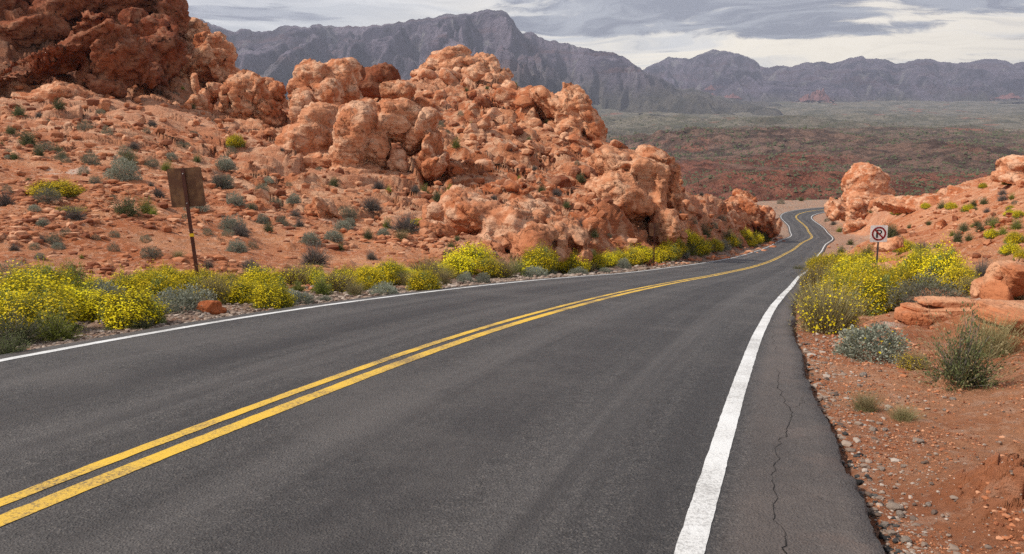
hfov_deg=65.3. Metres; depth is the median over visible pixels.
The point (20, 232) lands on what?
rubble
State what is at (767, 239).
lime shrub
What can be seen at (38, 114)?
twiggy shrub
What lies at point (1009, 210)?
brittlebush
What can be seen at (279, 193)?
rubble
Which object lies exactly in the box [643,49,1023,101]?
mountains
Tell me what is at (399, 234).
dry tuft
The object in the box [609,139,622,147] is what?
boulder
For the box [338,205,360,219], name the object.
sagebrush
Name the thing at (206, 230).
sagebrush
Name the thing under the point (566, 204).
green shrub
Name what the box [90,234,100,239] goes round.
sagebrush
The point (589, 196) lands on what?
boulder
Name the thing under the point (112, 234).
sagebrush
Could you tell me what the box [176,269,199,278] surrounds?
brittlebush
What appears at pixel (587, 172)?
boulder
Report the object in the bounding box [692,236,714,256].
brittlebush
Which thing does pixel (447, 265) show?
brittlebush
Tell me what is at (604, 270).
silver shrub
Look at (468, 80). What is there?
boulder
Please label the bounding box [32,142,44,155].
green shrub
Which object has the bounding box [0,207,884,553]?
road
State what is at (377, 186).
twiggy shrub
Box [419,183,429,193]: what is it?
lime shrub
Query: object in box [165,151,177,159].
silver shrub
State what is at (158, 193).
twiggy shrub
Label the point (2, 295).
brittlebush
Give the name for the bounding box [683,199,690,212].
boulder
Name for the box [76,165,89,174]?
sagebrush
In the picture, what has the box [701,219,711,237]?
green shrub
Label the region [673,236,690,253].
brittlebush
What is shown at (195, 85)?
rock pillar
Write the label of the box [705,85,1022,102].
red hills
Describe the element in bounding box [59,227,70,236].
sagebrush
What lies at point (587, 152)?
boulder
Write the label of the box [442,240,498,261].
brittlebush
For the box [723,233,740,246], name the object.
brittlebush
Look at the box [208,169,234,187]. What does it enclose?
twiggy shrub
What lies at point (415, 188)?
twiggy shrub
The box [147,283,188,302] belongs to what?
brittlebush
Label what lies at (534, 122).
boulder
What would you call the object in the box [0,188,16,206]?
twiggy shrub
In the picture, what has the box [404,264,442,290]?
brittlebush
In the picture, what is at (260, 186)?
sagebrush
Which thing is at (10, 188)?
sagebrush
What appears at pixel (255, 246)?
sagebrush
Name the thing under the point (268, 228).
green shrub
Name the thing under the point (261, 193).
boulder
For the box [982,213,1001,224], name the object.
green shrub
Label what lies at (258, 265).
twiggy shrub
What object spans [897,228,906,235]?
boulder
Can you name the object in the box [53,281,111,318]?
brittlebush
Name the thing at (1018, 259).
boulder
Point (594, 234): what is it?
green shrub
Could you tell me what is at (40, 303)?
brittlebush
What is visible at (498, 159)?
boulder
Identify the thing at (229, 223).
silver shrub
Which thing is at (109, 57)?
rock ledge
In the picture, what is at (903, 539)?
stone
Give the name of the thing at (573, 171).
boulder
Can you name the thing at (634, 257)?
brittlebush
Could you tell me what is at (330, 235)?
silver shrub
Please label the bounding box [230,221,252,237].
twiggy shrub
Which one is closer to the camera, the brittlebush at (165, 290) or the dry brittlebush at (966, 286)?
the brittlebush at (165, 290)
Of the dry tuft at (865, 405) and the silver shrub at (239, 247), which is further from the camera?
the silver shrub at (239, 247)
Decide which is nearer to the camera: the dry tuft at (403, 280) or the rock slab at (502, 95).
the dry tuft at (403, 280)
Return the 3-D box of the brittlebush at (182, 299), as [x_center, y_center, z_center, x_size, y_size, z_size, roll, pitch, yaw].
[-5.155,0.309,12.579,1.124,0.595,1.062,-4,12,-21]
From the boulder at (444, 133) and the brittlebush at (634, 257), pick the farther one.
the boulder at (444, 133)
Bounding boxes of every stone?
[859,372,866,376]
[869,426,877,431]
[886,501,904,510]
[887,530,896,535]
[896,510,904,517]
[900,536,911,542]
[912,437,924,443]
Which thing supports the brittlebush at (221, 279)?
on the ground
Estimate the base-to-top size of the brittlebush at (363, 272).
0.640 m
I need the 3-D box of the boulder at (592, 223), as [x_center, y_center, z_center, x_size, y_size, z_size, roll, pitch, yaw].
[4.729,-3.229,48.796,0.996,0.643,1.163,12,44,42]
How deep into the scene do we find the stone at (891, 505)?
4.66 m
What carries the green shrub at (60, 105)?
on the ground
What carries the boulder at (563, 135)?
on the ground
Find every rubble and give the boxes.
[0,59,784,265]
[0,149,634,290]
[827,174,1023,553]
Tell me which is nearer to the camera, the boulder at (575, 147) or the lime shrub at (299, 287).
the lime shrub at (299, 287)
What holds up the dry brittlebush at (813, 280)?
on the ground
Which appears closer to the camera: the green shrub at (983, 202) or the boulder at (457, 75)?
the green shrub at (983, 202)
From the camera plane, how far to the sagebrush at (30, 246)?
19.60 m
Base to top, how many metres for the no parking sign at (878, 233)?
3.300 m
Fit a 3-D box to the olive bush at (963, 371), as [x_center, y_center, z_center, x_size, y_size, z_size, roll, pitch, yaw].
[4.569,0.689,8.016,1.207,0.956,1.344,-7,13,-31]
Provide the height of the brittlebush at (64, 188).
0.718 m
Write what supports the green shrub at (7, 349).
on the ground
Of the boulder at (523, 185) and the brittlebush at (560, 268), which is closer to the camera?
the brittlebush at (560, 268)
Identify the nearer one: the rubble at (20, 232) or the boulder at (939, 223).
the rubble at (20, 232)
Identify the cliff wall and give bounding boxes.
[0,0,156,49]
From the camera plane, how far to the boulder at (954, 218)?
63.78 m
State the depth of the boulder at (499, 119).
86.06 m
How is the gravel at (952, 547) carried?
on the ground
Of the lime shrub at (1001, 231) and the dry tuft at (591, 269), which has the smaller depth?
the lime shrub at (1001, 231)
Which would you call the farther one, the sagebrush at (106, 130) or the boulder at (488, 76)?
the boulder at (488, 76)
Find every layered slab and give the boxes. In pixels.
[894,296,975,325]
[971,299,1023,346]
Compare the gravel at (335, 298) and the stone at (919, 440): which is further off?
the gravel at (335, 298)
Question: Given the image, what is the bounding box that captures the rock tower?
[286,57,362,124]
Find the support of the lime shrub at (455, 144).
on the ground
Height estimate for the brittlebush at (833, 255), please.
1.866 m
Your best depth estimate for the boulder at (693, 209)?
76.72 m
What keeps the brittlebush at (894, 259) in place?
on the ground
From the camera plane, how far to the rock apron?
160.37 m
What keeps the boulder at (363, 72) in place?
on the ground
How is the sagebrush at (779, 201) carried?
on the ground
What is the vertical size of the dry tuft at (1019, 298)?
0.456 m
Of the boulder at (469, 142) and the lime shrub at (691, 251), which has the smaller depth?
the lime shrub at (691, 251)
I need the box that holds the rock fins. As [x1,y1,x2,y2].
[529,82,607,141]
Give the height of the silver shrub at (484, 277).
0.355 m
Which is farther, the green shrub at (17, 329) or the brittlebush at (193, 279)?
the brittlebush at (193, 279)
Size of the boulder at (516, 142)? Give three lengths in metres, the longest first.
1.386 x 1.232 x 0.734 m
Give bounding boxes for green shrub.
[0,303,52,345]
[0,326,34,354]
[2,123,16,133]
[9,153,19,159]
[10,100,25,115]
[16,127,38,145]
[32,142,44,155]
[50,94,66,109]
[50,142,66,152]
[104,191,146,216]
[119,147,138,165]
[128,313,157,329]
[192,150,201,161]
[263,220,273,231]
[328,177,340,186]
[362,228,373,239]
[432,189,441,201]
[447,240,455,248]
[536,183,545,192]
[562,199,570,207]
[575,170,585,182]
[589,226,598,237]
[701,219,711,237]
[707,237,717,252]
[721,226,733,239]
[735,233,743,248]
[837,243,845,252]
[846,238,854,244]
[882,219,901,237]
[936,200,945,208]
[952,225,963,242]
[958,221,970,231]
[963,231,974,240]
[968,197,976,206]
[971,219,981,227]
[974,220,989,231]
[978,196,988,204]
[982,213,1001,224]
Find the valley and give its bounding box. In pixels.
[591,100,1023,200]
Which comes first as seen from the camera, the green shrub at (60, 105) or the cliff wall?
the green shrub at (60, 105)
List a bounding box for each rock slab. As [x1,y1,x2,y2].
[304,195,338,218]
[418,219,464,240]
[492,85,532,106]
[871,256,917,271]
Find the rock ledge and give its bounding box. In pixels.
[0,19,152,97]
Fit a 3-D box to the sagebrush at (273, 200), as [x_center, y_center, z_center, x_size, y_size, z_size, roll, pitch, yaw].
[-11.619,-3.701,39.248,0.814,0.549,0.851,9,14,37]
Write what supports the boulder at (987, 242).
on the ground
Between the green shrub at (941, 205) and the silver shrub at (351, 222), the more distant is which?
the green shrub at (941, 205)
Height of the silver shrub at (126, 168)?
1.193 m
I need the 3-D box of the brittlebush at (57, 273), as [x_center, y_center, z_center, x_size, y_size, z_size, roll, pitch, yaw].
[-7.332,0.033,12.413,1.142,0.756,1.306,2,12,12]
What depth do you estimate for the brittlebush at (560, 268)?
34.91 m
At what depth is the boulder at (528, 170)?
65.75 m
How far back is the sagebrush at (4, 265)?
13.44 m
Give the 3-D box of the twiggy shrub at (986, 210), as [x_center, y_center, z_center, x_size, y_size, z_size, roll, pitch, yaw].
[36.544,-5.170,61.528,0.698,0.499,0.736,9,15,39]
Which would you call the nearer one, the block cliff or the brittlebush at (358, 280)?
the brittlebush at (358, 280)
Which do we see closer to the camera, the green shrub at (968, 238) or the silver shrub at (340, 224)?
the silver shrub at (340, 224)
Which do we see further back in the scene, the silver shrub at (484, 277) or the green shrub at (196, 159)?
the green shrub at (196, 159)
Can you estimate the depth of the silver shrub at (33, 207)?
24.76 m
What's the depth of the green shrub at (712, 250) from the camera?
78.47 m
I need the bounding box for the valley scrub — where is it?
[606,115,1023,200]
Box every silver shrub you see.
[27,204,42,211]
[34,252,45,259]
[35,217,49,226]
[50,242,65,249]
[103,154,142,180]
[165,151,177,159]
[183,205,209,211]
[214,155,237,170]
[218,213,246,230]
[225,237,250,252]
[226,191,246,205]
[254,212,270,223]
[263,175,273,183]
[285,192,301,203]
[298,231,321,245]
[315,295,333,300]
[323,229,343,241]
[333,219,353,230]
[343,217,354,226]
[375,227,390,234]
[456,270,474,283]
[474,272,490,282]
[523,265,548,276]
[567,266,588,274]
[596,267,610,272]
[615,258,631,268]
[681,250,689,259]
[719,239,731,250]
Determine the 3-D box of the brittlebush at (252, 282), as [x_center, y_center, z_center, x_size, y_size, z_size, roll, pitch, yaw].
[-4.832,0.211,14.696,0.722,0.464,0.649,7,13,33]
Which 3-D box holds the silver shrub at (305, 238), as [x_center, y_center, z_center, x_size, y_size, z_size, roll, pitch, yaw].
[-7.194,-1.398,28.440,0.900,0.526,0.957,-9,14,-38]
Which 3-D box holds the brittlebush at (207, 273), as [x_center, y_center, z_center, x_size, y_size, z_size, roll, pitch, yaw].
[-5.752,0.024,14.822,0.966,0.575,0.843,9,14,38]
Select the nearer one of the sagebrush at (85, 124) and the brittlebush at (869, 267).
the brittlebush at (869, 267)
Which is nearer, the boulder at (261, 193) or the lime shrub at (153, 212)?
the lime shrub at (153, 212)
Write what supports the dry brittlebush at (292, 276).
on the ground
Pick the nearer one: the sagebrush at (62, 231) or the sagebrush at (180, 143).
the sagebrush at (62, 231)
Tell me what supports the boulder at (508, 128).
on the ground
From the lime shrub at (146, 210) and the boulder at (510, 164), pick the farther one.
the boulder at (510, 164)
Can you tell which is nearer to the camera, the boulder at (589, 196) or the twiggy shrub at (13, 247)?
the twiggy shrub at (13, 247)
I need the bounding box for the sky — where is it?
[187,0,1023,69]
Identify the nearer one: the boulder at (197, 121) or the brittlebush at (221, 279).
the brittlebush at (221, 279)
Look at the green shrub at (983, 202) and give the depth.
70.56 m
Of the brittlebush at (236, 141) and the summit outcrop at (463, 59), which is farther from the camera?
the summit outcrop at (463, 59)
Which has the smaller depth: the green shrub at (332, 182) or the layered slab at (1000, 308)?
the layered slab at (1000, 308)
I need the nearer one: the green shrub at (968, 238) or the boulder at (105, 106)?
the green shrub at (968, 238)
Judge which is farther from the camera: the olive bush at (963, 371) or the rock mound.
the rock mound
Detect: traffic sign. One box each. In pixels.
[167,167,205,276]
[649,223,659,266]
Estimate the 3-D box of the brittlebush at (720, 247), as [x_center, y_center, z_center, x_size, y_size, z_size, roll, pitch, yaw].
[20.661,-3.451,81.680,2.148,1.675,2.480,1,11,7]
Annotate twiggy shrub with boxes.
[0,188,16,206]
[7,243,19,250]
[34,110,41,117]
[64,204,86,220]
[128,141,141,149]
[146,118,157,125]
[150,186,164,197]
[202,258,214,268]
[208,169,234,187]
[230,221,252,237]
[239,257,257,269]
[247,258,260,267]
[288,207,301,216]
[295,218,305,226]
[299,240,332,265]
[359,193,381,211]
[366,250,377,259]
[372,177,386,188]
[388,211,419,233]
[411,184,419,191]
[552,188,562,196]
[910,238,931,252]
[970,257,990,277]
[983,207,990,212]
[996,194,1007,200]
[997,188,1007,194]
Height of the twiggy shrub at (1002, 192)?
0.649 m
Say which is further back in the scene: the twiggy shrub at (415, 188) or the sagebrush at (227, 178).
the twiggy shrub at (415, 188)
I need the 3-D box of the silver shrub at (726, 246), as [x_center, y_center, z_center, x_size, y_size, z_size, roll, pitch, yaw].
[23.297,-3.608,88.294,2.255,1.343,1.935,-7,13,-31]
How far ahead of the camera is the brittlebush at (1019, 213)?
42.33 m
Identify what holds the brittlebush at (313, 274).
on the ground
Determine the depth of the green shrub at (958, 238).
35.10 m
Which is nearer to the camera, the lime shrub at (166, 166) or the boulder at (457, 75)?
the lime shrub at (166, 166)
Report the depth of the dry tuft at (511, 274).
26.29 m
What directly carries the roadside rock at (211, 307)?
on the ground
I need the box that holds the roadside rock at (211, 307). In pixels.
[194,300,226,314]
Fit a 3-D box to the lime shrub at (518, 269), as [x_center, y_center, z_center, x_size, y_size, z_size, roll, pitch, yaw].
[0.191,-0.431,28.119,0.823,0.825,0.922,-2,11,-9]
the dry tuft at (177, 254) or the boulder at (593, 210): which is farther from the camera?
the boulder at (593, 210)
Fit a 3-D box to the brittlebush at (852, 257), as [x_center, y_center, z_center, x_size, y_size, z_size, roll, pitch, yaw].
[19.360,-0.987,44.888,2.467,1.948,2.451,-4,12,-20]
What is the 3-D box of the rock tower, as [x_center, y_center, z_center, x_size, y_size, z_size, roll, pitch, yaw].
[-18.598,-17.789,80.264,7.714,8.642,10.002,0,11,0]
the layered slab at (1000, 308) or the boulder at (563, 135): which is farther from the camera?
the boulder at (563, 135)
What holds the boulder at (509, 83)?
on the ground
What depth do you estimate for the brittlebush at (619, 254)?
43.63 m
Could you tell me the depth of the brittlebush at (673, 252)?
57.19 m
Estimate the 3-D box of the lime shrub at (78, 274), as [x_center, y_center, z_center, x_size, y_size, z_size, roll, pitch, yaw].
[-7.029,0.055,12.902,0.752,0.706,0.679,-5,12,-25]
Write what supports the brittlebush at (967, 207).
on the ground
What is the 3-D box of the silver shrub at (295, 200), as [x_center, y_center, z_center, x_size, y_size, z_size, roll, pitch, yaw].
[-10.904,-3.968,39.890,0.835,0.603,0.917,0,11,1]
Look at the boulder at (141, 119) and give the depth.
57.19 m
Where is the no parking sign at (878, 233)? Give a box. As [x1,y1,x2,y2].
[870,225,887,264]
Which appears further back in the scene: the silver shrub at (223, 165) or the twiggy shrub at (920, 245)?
the silver shrub at (223, 165)
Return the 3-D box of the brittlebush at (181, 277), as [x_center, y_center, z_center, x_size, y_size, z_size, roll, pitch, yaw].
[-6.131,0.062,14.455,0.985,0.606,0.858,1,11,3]
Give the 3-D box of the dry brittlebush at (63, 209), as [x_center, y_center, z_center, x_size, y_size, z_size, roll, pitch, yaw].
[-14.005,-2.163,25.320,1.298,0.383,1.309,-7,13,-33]
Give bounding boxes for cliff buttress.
[118,0,190,88]
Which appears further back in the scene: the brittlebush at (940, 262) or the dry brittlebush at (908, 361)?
the brittlebush at (940, 262)
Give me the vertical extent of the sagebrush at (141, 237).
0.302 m
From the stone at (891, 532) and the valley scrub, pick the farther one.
the valley scrub
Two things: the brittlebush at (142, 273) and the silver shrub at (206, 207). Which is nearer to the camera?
the brittlebush at (142, 273)
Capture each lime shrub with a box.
[30,299,88,342]
[54,260,93,292]
[58,257,83,280]
[136,195,158,213]
[148,207,157,214]
[159,159,173,170]
[290,278,306,291]
[310,270,333,294]
[382,217,391,228]
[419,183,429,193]
[450,137,460,147]
[508,253,526,276]
[687,241,698,255]
[762,232,773,241]
[860,241,875,255]
[986,217,1000,227]
[998,225,1008,234]
[1008,215,1023,229]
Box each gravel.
[0,259,707,350]
[794,297,1023,553]
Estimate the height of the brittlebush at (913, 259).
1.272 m
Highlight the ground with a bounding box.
[0,28,1023,553]
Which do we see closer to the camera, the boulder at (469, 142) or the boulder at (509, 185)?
the boulder at (509, 185)
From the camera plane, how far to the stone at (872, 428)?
6.38 m
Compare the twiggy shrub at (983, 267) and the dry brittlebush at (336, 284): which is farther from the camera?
the twiggy shrub at (983, 267)
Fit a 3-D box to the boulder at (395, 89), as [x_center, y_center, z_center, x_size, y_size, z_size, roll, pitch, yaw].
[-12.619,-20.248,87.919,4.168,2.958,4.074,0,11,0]
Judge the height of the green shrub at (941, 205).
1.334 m
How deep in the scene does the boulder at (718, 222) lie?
95.44 m
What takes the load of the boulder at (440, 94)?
on the ground
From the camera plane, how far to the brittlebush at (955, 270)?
18.20 m
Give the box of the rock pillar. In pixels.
[190,73,199,94]
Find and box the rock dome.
[873,184,970,213]
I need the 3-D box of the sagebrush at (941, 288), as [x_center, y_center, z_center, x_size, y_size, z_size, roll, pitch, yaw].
[7.821,0.239,14.938,1.484,0.835,1.695,-11,15,-43]
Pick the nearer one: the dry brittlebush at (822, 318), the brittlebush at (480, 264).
the dry brittlebush at (822, 318)
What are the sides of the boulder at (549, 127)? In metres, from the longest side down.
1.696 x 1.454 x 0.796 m
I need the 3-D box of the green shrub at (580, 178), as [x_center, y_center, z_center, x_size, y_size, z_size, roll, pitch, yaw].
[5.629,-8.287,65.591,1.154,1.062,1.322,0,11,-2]
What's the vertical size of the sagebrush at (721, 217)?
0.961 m
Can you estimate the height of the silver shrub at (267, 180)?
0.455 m
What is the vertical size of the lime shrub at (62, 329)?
0.532 m
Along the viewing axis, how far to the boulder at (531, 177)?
61.40 m
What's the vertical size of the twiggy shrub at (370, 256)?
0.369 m
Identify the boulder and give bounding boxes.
[14,143,21,148]
[16,171,25,176]
[63,122,73,125]
[98,102,109,110]
[137,117,144,123]
[193,119,200,124]
[244,173,252,180]
[253,189,268,200]
[349,243,357,247]
[358,62,400,97]
[360,65,365,80]
[378,79,416,99]
[415,96,429,106]
[417,68,437,78]
[422,90,433,97]
[427,99,435,106]
[433,89,446,99]
[439,67,458,85]
[440,100,446,107]
[440,130,446,137]
[443,162,459,175]
[446,67,462,80]
[448,121,458,126]
[450,166,463,174]
[453,67,460,72]
[463,76,473,86]
[463,123,477,133]
[464,140,477,145]
[466,102,478,109]
[467,158,473,165]
[469,71,484,81]
[469,92,476,99]
[472,117,482,122]
[474,95,491,107]
[475,158,495,170]
[477,117,490,129]
[477,138,485,144]
[482,114,492,120]
[485,72,493,79]
[487,107,501,119]
[492,83,500,89]
[493,155,503,164]
[494,115,503,123]
[499,124,513,134]
[501,79,516,89]
[503,179,521,191]
[506,160,513,168]
[511,139,524,148]
[511,160,519,166]
[513,95,536,109]
[521,183,527,188]
[525,168,533,173]
[526,173,536,182]
[527,140,536,146]
[528,117,541,126]
[528,144,539,151]
[542,124,553,131]
[551,175,571,187]
[552,138,563,144]
[559,132,568,140]
[559,147,571,154]
[565,134,588,146]
[568,166,580,178]
[568,212,585,221]
[570,143,580,152]
[581,147,593,156]
[582,167,597,178]
[582,217,599,230]
[585,192,596,203]
[589,206,597,215]
[591,198,601,205]
[592,140,603,147]
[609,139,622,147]
[639,230,644,236]
[680,232,687,238]
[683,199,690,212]
[687,205,697,213]
[696,213,701,219]
[713,219,721,230]
[724,214,732,221]
[874,236,903,251]
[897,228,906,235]
[909,231,917,236]
[933,219,946,229]
[952,215,957,220]
[969,212,977,217]
[970,260,1023,300]
[972,253,980,258]
[975,197,984,205]
[983,239,993,245]
[1014,256,1023,261]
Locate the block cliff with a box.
[584,144,682,246]
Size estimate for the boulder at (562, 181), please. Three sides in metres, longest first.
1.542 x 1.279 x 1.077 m
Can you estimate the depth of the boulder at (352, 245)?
29.41 m
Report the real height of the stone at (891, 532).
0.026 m
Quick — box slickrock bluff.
[421,184,558,259]
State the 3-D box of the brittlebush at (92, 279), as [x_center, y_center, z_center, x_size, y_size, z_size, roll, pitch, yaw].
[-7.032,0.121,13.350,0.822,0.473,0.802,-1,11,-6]
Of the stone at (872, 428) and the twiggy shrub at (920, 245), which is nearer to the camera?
the stone at (872, 428)
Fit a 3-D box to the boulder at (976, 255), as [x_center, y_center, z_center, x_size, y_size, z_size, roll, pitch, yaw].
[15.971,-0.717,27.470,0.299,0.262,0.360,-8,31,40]
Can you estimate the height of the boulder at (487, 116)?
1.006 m
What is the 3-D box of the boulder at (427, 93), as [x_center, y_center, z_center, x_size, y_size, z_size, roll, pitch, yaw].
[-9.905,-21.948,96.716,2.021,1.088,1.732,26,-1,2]
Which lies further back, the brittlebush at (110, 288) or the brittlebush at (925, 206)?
the brittlebush at (925, 206)
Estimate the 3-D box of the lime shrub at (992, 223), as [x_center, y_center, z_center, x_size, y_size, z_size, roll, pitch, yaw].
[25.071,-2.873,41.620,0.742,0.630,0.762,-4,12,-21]
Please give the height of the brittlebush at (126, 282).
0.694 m
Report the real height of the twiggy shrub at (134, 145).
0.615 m
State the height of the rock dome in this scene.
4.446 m
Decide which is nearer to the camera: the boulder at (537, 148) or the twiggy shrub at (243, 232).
the twiggy shrub at (243, 232)
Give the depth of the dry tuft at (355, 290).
16.61 m
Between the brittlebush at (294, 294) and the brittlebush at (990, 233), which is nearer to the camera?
the brittlebush at (294, 294)
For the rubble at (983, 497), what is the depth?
13.69 m
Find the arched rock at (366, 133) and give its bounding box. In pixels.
[328,97,449,180]
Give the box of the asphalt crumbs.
[794,314,905,553]
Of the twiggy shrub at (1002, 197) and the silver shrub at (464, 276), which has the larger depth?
the twiggy shrub at (1002, 197)
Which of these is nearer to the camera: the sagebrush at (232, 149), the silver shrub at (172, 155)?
the silver shrub at (172, 155)
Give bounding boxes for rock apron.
[824,197,883,233]
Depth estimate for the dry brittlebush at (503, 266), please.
26.03 m
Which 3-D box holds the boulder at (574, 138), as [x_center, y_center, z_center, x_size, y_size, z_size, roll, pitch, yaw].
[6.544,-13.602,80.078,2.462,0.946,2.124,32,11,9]
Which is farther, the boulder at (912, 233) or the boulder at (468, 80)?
the boulder at (468, 80)
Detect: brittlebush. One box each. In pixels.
[0,260,81,316]
[0,277,83,333]
[0,286,49,326]
[1,256,84,289]
[25,176,92,197]
[52,204,90,213]
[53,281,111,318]
[75,286,123,322]
[79,273,120,293]
[80,274,127,298]
[94,281,172,330]
[104,268,146,297]
[124,259,187,301]
[127,263,150,280]
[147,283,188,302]
[151,259,179,276]
[152,282,219,314]
[155,264,199,290]
[176,263,226,284]
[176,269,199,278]
[177,270,206,290]
[179,264,242,303]
[204,272,237,288]
[217,266,242,281]
[217,275,266,303]
[223,133,245,146]
[234,262,266,277]
[240,260,287,287]
[242,277,263,286]
[243,271,298,309]
[273,258,313,285]
[286,286,299,303]
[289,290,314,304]
[293,261,328,274]
[301,269,329,285]
[316,262,358,291]
[328,262,356,282]
[346,262,388,288]
[352,273,378,290]
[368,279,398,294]
[369,257,410,284]
[400,254,449,277]
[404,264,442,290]
[423,261,457,278]
[441,250,479,276]
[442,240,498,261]
[471,255,502,277]
[479,257,514,277]
[517,241,563,273]
[522,258,542,272]
[556,261,567,271]
[559,248,591,273]
[591,247,608,269]
[602,249,618,266]
[608,246,632,265]
[621,242,646,265]
[633,243,655,263]
[651,247,669,263]
[656,239,682,260]
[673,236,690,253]
[679,229,702,246]
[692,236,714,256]
[706,237,724,251]
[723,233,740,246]
[740,227,753,239]
[745,236,760,246]
[752,229,764,244]
[778,263,880,334]
[788,274,842,313]
[791,256,848,291]
[804,253,825,267]
[805,254,841,277]
[807,264,862,308]
[819,247,850,262]
[825,250,866,278]
[832,312,911,364]
[835,244,866,264]
[836,262,909,315]
[842,252,893,281]
[853,251,889,268]
[865,261,919,294]
[868,254,901,272]
[887,346,938,370]
[891,248,920,269]
[892,236,916,253]
[894,240,937,285]
[915,238,974,286]
[920,203,930,208]
[938,259,979,290]
[944,200,957,209]
[954,270,982,295]
[961,204,975,211]
[978,182,988,188]
[983,226,998,238]
[997,239,1021,254]
[1002,228,1023,243]
[1003,209,1016,216]
[1010,249,1023,260]
[1012,209,1023,217]
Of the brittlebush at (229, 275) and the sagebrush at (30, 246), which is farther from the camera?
the sagebrush at (30, 246)
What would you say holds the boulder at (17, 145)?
on the ground
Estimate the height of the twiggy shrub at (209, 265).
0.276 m
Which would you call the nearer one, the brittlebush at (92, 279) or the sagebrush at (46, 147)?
the brittlebush at (92, 279)
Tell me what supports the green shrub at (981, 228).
on the ground
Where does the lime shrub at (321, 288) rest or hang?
on the ground
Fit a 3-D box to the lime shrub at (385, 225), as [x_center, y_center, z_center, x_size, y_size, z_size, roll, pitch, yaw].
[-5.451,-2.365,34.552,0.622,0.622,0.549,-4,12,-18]
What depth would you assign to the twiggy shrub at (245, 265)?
19.44 m
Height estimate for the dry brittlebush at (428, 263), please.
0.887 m
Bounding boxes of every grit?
[802,339,1023,553]
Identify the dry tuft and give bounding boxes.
[166,251,187,258]
[339,280,370,295]
[386,228,416,240]
[390,268,430,285]
[427,266,463,284]
[492,257,523,277]
[589,262,597,271]
[830,385,887,412]
[882,401,933,422]
[938,306,1023,359]
[1013,295,1023,299]
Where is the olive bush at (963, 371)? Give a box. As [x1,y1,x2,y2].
[886,297,1023,392]
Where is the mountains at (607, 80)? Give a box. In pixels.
[200,9,782,116]
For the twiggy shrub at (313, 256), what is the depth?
23.18 m
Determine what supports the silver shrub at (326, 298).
on the ground
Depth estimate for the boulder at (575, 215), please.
50.93 m
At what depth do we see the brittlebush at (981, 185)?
93.39 m
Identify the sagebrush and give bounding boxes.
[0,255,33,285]
[1,184,14,192]
[27,242,39,249]
[32,186,64,203]
[33,139,54,150]
[44,231,64,244]
[54,151,65,159]
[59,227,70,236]
[60,155,71,162]
[76,119,93,130]
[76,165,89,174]
[80,149,101,164]
[88,174,101,183]
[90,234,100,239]
[101,125,112,134]
[106,241,119,251]
[108,229,120,237]
[117,144,133,155]
[139,233,151,241]
[139,245,164,258]
[144,156,159,166]
[175,140,185,146]
[202,228,213,234]
[211,172,236,188]
[222,228,234,235]
[226,145,237,154]
[246,203,257,209]
[247,241,258,248]
[254,183,268,190]
[269,197,283,206]
[275,214,289,225]
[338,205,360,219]
[709,221,718,228]
[717,214,726,221]
[777,197,784,203]
[880,268,969,311]
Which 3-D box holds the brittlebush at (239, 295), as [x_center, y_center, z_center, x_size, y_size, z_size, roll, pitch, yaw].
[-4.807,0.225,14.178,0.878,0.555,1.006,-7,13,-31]
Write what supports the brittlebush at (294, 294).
on the ground
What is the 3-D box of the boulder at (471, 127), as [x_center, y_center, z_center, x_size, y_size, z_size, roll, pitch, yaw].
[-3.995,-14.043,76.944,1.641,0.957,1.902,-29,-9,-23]
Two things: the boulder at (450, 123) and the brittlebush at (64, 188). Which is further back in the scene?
the boulder at (450, 123)
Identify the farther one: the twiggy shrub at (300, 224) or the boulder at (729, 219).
the boulder at (729, 219)
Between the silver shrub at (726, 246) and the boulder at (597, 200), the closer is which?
the boulder at (597, 200)
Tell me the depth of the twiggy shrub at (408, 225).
33.63 m
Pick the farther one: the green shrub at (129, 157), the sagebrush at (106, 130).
the sagebrush at (106, 130)
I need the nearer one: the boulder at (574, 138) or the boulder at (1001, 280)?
the boulder at (1001, 280)
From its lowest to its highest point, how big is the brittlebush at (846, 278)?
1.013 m
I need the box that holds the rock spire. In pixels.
[840,162,895,201]
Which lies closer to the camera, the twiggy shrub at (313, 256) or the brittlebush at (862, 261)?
the twiggy shrub at (313, 256)
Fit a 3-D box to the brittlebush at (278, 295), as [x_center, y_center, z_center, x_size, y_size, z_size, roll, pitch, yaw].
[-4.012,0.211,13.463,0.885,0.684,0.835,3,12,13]
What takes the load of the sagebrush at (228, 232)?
on the ground
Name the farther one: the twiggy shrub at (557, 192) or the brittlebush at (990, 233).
the twiggy shrub at (557, 192)
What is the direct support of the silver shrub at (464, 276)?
on the ground
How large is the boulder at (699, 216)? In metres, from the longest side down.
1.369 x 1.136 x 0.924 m
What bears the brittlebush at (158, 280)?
on the ground
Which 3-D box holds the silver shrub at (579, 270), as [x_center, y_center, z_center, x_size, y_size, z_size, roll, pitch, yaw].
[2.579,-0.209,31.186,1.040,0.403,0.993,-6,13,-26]
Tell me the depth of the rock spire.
171.79 m
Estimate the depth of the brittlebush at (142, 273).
14.27 m
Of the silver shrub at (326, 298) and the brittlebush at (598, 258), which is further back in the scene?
the brittlebush at (598, 258)
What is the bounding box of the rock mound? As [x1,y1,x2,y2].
[11,81,103,102]
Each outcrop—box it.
[179,17,239,87]
[185,69,287,127]
[274,101,339,168]
[410,44,513,82]
[546,215,592,265]
[729,188,782,237]
[990,154,1023,183]
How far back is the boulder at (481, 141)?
72.13 m
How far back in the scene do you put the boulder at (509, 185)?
54.81 m

